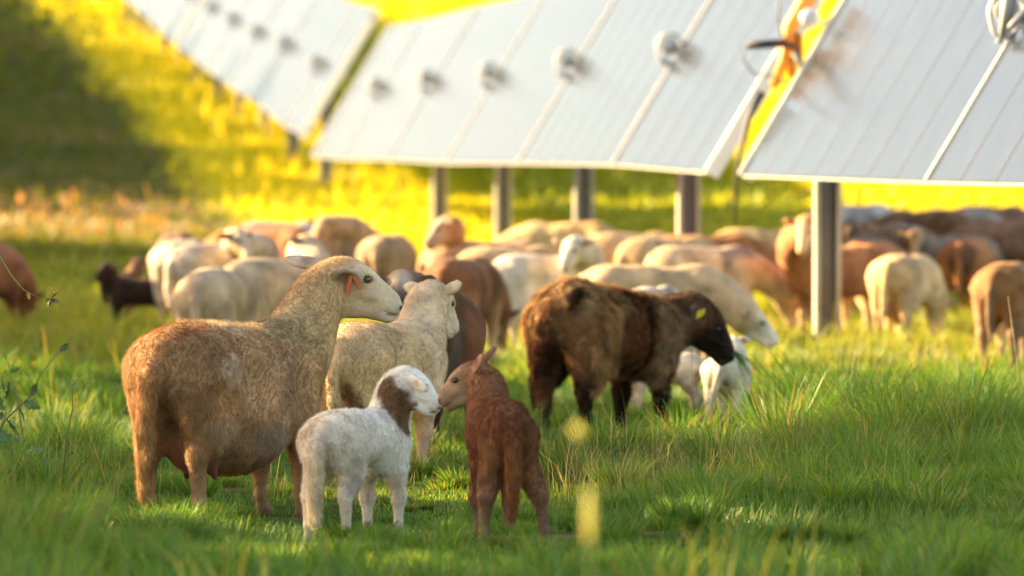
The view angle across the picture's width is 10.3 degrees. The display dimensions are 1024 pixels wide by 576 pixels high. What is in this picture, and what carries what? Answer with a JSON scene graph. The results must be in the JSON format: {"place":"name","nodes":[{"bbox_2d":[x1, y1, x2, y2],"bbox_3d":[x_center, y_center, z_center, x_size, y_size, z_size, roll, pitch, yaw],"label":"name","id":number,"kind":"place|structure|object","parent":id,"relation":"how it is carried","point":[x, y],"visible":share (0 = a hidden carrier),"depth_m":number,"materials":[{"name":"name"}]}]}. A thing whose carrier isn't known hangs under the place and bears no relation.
{"place":"outdoors","nodes":[
{"label":"outdoors","id":0,"kind":"place"},
{"bbox_2d":[0,0,1023,575],"bbox_3d":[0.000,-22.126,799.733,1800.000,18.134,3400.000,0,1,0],"label":"ground","id":1,"kind":"structure","parent":0,"point":[422,174],"depth_m":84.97,"materials":[{"name":"green plant"}]},
{"bbox_2d":[0,242,45,325],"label":"sheep","id":2,"kind":"object","parent":1,"relation":"on","point":[12,293],"visible":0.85,"depth_m":41.19},
{"bbox_2d":[0,256,58,306],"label":"vine","id":3,"kind":"object","parent":1,"relation":"on","point":[51,300],"visible":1,"depth_m":20.50,"materials":[{"name":"green plant"}]},
{"bbox_2d":[3,352,57,492],"bbox_3d":[-1.863,0.523,22.017,0.209,0.550,0.047,0,1,0],"label":"weed plant","id":4,"kind":"object","parent":1,"relation":"on","point":[14,370],"visible":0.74,"depth_m":22.01,"materials":[{"name":"green plant"}]},
{"bbox_2d":[0,343,68,451],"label":"weed plant","id":5,"kind":"object","parent":1,"relation":"on","point":[5,437],"visible":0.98,"depth_m":20.61,"materials":[{"name":"green plant"}]},
{"bbox_2d":[61,377,78,489],"bbox_3d":[-1.663,0.580,21.418,0.079,0.493,0.036,0,1,15],"label":"weed plant","id":6,"kind":"object","parent":1,"relation":"on","point":[73,383],"visible":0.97,"depth_m":21.41,"materials":[{"name":"green plant"}]},
{"bbox_2d":[95,262,170,324],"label":"sheep","id":7,"kind":"object","parent":1,"relation":"on","point":[121,292],"visible":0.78,"depth_m":41.33},
{"bbox_2d":[121,258,153,318],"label":"sheep","id":8,"kind":"object","parent":1,"relation":"on","point":[136,268],"visible":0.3,"depth_m":42.94},
{"bbox_2d":[125,0,201,81],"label":"solar tracker","id":9,"kind":"object","parent":1,"relation":"on","point":[169,19],"visible":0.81,"depth_m":124.66,"materials":[{"name":"white glass"}]},
{"bbox_2d":[148,231,194,275],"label":"sheep","id":10,"kind":"object","parent":1,"relation":"on","point":[170,236],"visible":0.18,"depth_m":45.24},
{"bbox_2d":[148,239,204,325],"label":"sheep","id":11,"kind":"object","parent":1,"relation":"on","point":[158,256],"visible":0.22,"depth_m":41.20},
{"bbox_2d":[173,266,269,323],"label":"sheep","id":12,"kind":"object","parent":1,"relation":"on","point":[231,293],"visible":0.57,"depth_m":32.69},
{"bbox_2d":[164,228,281,323],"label":"sheep","id":13,"kind":"object","parent":1,"relation":"on","point":[182,262],"visible":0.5,"depth_m":40.58},
{"bbox_2d":[204,227,308,259],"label":"sheep","id":14,"kind":"object","parent":1,"relation":"on","point":[279,235],"visible":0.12,"depth_m":48.73},
{"bbox_2d":[121,255,402,518],"bbox_3d":[-0.945,0.367,20.546,0.533,0.972,1.318,1,1,30],"label":"sheep","id":15,"kind":"object","parent":1,"relation":"on","point":[213,399],"visible":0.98,"depth_m":20.28},
{"bbox_2d":[241,222,314,232],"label":"sheep","id":16,"kind":"object","parent":1,"relation":"on","point":[307,226],"visible":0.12,"depth_m":50.61},
{"bbox_2d":[176,0,380,182],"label":"solar tracker","id":17,"kind":"object","parent":1,"relation":"on","point":[286,63],"visible":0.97,"depth_m":91.06,"materials":[{"name":"white glass"}]},
{"bbox_2d":[225,234,331,314],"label":"sheep","id":18,"kind":"object","parent":1,"relation":"on","point":[275,278],"visible":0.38,"depth_m":35.43},
{"bbox_2d":[307,215,374,257],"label":"sheep","id":19,"kind":"object","parent":1,"relation":"on","point":[344,235],"visible":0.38,"depth_m":45.44},
{"bbox_2d":[295,364,440,539],"bbox_3d":[-0.507,0.570,19.572,0.334,0.608,0.703,0,1,24],"label":"sheep","id":20,"kind":"object","parent":1,"relation":"on","point":[355,451],"visible":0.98,"depth_m":19.51},
{"bbox_2d":[356,234,417,276],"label":"sheep","id":21,"kind":"object","parent":1,"relation":"on","point":[384,255],"visible":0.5,"depth_m":44.58},
{"bbox_2d":[320,279,461,484],"bbox_3d":[-0.495,0.375,22.964,0.414,0.817,1.167,0,1,24],"label":"sheep","id":22,"kind":"object","parent":1,"relation":"on","point":[420,330],"visible":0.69,"depth_m":22.81},
{"bbox_2d":[379,269,485,452],"bbox_3d":[-0.391,0.327,25.382,0.367,0.830,0.961,0,1,20],"label":"sheep","id":23,"kind":"object","parent":1,"relation":"on","point":[466,343],"visible":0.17,"depth_m":25.50},
{"bbox_2d":[422,256,520,363],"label":"sheep","id":24,"kind":"object","parent":1,"relation":"on","point":[484,288],"visible":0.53,"depth_m":35.58},
{"bbox_2d":[417,240,535,272],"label":"sheep","id":25,"kind":"object","parent":1,"relation":"on","point":[428,258],"visible":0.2,"depth_m":41.20},
{"bbox_2d":[424,215,533,332],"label":"sheep","id":26,"kind":"object","parent":1,"relation":"on","point":[447,230],"visible":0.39,"depth_m":41.05},
{"bbox_2d":[438,344,550,546],"bbox_3d":[-0.056,0.530,19.002,0.257,0.663,0.892,0,1,-11],"label":"sheep","id":27,"kind":"object","parent":1,"relation":"on","point":[501,435],"visible":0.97,"depth_m":18.69},
{"bbox_2d":[458,245,561,262],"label":"sheep","id":28,"kind":"object","parent":1,"relation":"on","point":[492,254],"visible":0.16,"depth_m":40.40},
{"bbox_2d":[486,236,605,347],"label":"sheep","id":29,"kind":"object","parent":1,"relation":"on","point":[525,276],"visible":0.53,"depth_m":38.43},
{"bbox_2d":[494,221,616,253],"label":"sheep","id":30,"kind":"object","parent":1,"relation":"on","point":[539,233],"visible":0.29,"depth_m":50.69},
{"bbox_2d":[310,0,823,240],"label":"solar tracker","id":31,"kind":"object","parent":1,"relation":"on","point":[583,87],"visible":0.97,"depth_m":52.85,"materials":[{"name":"white glass"}]},
{"bbox_2d":[573,424,589,575],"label":"flower stalk","id":32,"kind":"object","parent":1,"relation":"on","point":[578,429],"visible":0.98,"depth_m":8.61,"materials":[{"name":"green plant"}]},
{"bbox_2d":[586,486,593,575],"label":"flower stalk","id":33,"kind":"object","parent":1,"relation":"on","point":[589,516],"visible":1,"depth_m":8.50,"materials":[{"name":"yellow plant"}]},
{"bbox_2d":[519,274,735,433],"bbox_3d":[0.513,0.352,27.229,0.567,0.860,1.373,1,1,33],"label":"sheep","id":34,"kind":"object","parent":1,"relation":"on","point":[591,336],"visible":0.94,"depth_m":26.91},
{"bbox_2d":[733,351,760,384],"bbox_3d":[1.136,0.394,27.514,0.137,0.187,0.096,0,1,-11],"label":"grass sprig","id":35,"kind":"object","parent":34,"relation":"hanging from","point":[737,355],"depth_m":27.50,"materials":[{"name":"green plant"}]},
{"bbox_2d":[590,232,667,263],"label":"sheep","id":36,"kind":"object","parent":1,"relation":"on","point":[608,244],"visible":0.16,"depth_m":45.15},
{"bbox_2d":[633,285,697,390],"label":"sheep","id":37,"kind":"object","parent":1,"relation":"on","point":[663,289],"visible":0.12,"depth_m":31.10},
{"bbox_2d":[615,236,718,264],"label":"sheep","id":38,"kind":"object","parent":1,"relation":"on","point":[636,251],"visible":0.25,"depth_m":43.91},
{"bbox_2d":[630,352,705,410],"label":"sheep","id":39,"kind":"object","parent":1,"relation":"on","point":[688,376],"visible":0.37,"depth_m":28.99},
{"bbox_2d":[579,264,778,359],"bbox_3d":[0.962,0.210,33.889,1.251,0.708,0.474,0,1,1],"label":"sheep","id":40,"kind":"object","parent":1,"relation":"on","point":[735,302],"visible":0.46,"depth_m":33.78},
{"bbox_2d":[644,245,798,333],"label":"sheep","id":41,"kind":"object","parent":1,"relation":"on","point":[749,270],"visible":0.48,"depth_m":40.58},
{"bbox_2d":[700,335,751,422],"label":"sheep","id":42,"kind":"object","parent":1,"relation":"on","point":[709,366],"visible":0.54,"depth_m":28.19},
{"bbox_2d":[662,234,798,302],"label":"sheep","id":43,"kind":"object","parent":1,"relation":"on","point":[766,251],"visible":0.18,"depth_m":44.99},
{"bbox_2d":[714,228,782,250],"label":"sheep","id":44,"kind":"object","parent":1,"relation":"on","point":[769,237],"visible":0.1,"depth_m":46.02},
{"bbox_2d":[801,330,804,400],"bbox_3d":[1.252,0.469,24.514,0.027,0.576,0.012,0,1,14],"label":"grass stalk","id":45,"kind":"object","parent":1,"relation":"on","point":[803,359],"depth_m":24.51,"materials":[{"name":"green plant"}]},
{"bbox_2d":[776,214,907,335],"bbox_3d":[2.224,-0.058,40.431,0.740,0.945,1.522,1,1,32],"label":"sheep","id":46,"kind":"object","parent":1,"relation":"on","point":[794,246],"visible":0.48,"depth_m":40.51},
{"bbox_2d":[808,204,893,223],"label":"sheep","id":47,"kind":"object","parent":1,"relation":"on","point":[870,213],"visible":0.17,"depth_m":56.80},
{"bbox_2d":[841,220,874,243],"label":"sheep","id":48,"kind":"object","parent":1,"relation":"on","point":[850,229],"visible":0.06,"depth_m":45.04},
{"bbox_2d":[841,240,902,332],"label":"sheep","id":49,"kind":"object","parent":1,"relation":"on","point":[864,302],"visible":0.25,"depth_m":40.94},
{"bbox_2d":[734,0,1023,339],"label":"solar tracker","id":50,"kind":"object","parent":1,"relation":"on","point":[909,91],"visible":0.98,"depth_m":35.06,"materials":[{"name":"white glass"}]},
{"bbox_2d":[841,237,969,318],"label":"sheep","id":51,"kind":"object","parent":1,"relation":"on","point":[930,247],"visible":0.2,"depth_m":44.13},
{"bbox_2d":[866,253,955,344],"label":"sheep","id":52,"kind":"object","parent":1,"relation":"on","point":[906,285],"visible":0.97,"depth_m":38.36},
{"bbox_2d":[862,225,959,298],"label":"sheep","id":53,"kind":"object","parent":1,"relation":"on","point":[873,229],"visible":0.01,"depth_m":47.68},
{"bbox_2d":[871,209,970,236],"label":"sheep","id":54,"kind":"object","parent":1,"relation":"on","point":[940,223],"visible":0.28,"depth_m":55.05},
{"bbox_2d":[874,222,1002,262],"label":"sheep","id":55,"kind":"object","parent":1,"relation":"on","point":[913,237],"visible":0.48,"depth_m":44.37},
{"bbox_2d":[926,208,1003,220],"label":"sheep","id":56,"kind":"object","parent":1,"relation":"on","point":[976,214],"visible":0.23,"depth_m":55.51},
{"bbox_2d":[938,237,996,319],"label":"sheep","id":57,"kind":"object","parent":1,"relation":"on","point":[966,260],"visible":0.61,"depth_m":43.79},
{"bbox_2d":[947,218,1023,262],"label":"sheep","id":58,"kind":"object","parent":1,"relation":"on","point":[1007,236],"visible":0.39,"depth_m":51.08},
{"bbox_2d":[955,205,1023,220],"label":"sheep","id":59,"kind":"object","parent":1,"relation":"on","point":[1011,212],"visible":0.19,"depth_m":56.34},
{"bbox_2d":[969,287,1021,361],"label":"sheep","id":60,"kind":"object","parent":1,"relation":"on","point":[998,334],"visible":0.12,"depth_m":35.83},
{"bbox_2d":[970,262,1023,370],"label":"sheep","id":61,"kind":"object","parent":1,"relation":"on","point":[994,287],"visible":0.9,"depth_m":34.29},
{"bbox_2d":[1008,298,1018,395],"bbox_3d":[2.301,0.376,26.011,0.069,0.679,0.005,0,1,0],"label":"grass stalk","id":62,"kind":"object","parent":1,"relation":"on","point":[1014,342],"depth_m":26.01,"materials":[{"name":"green plant"}]},
{"bbox_2d":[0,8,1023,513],"bbox_3d":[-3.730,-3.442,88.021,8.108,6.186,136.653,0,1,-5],"label":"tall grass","id":63,"kind":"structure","parent":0,"point":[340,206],"depth_m":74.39,"materials":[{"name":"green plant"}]},
{"bbox_2d":[0,490,1023,575],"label":"grass","id":64,"kind":"structure","parent":0,"point":[178,567],"depth_m":13.81,"materials":[{"name":"green plant"}]}
]}

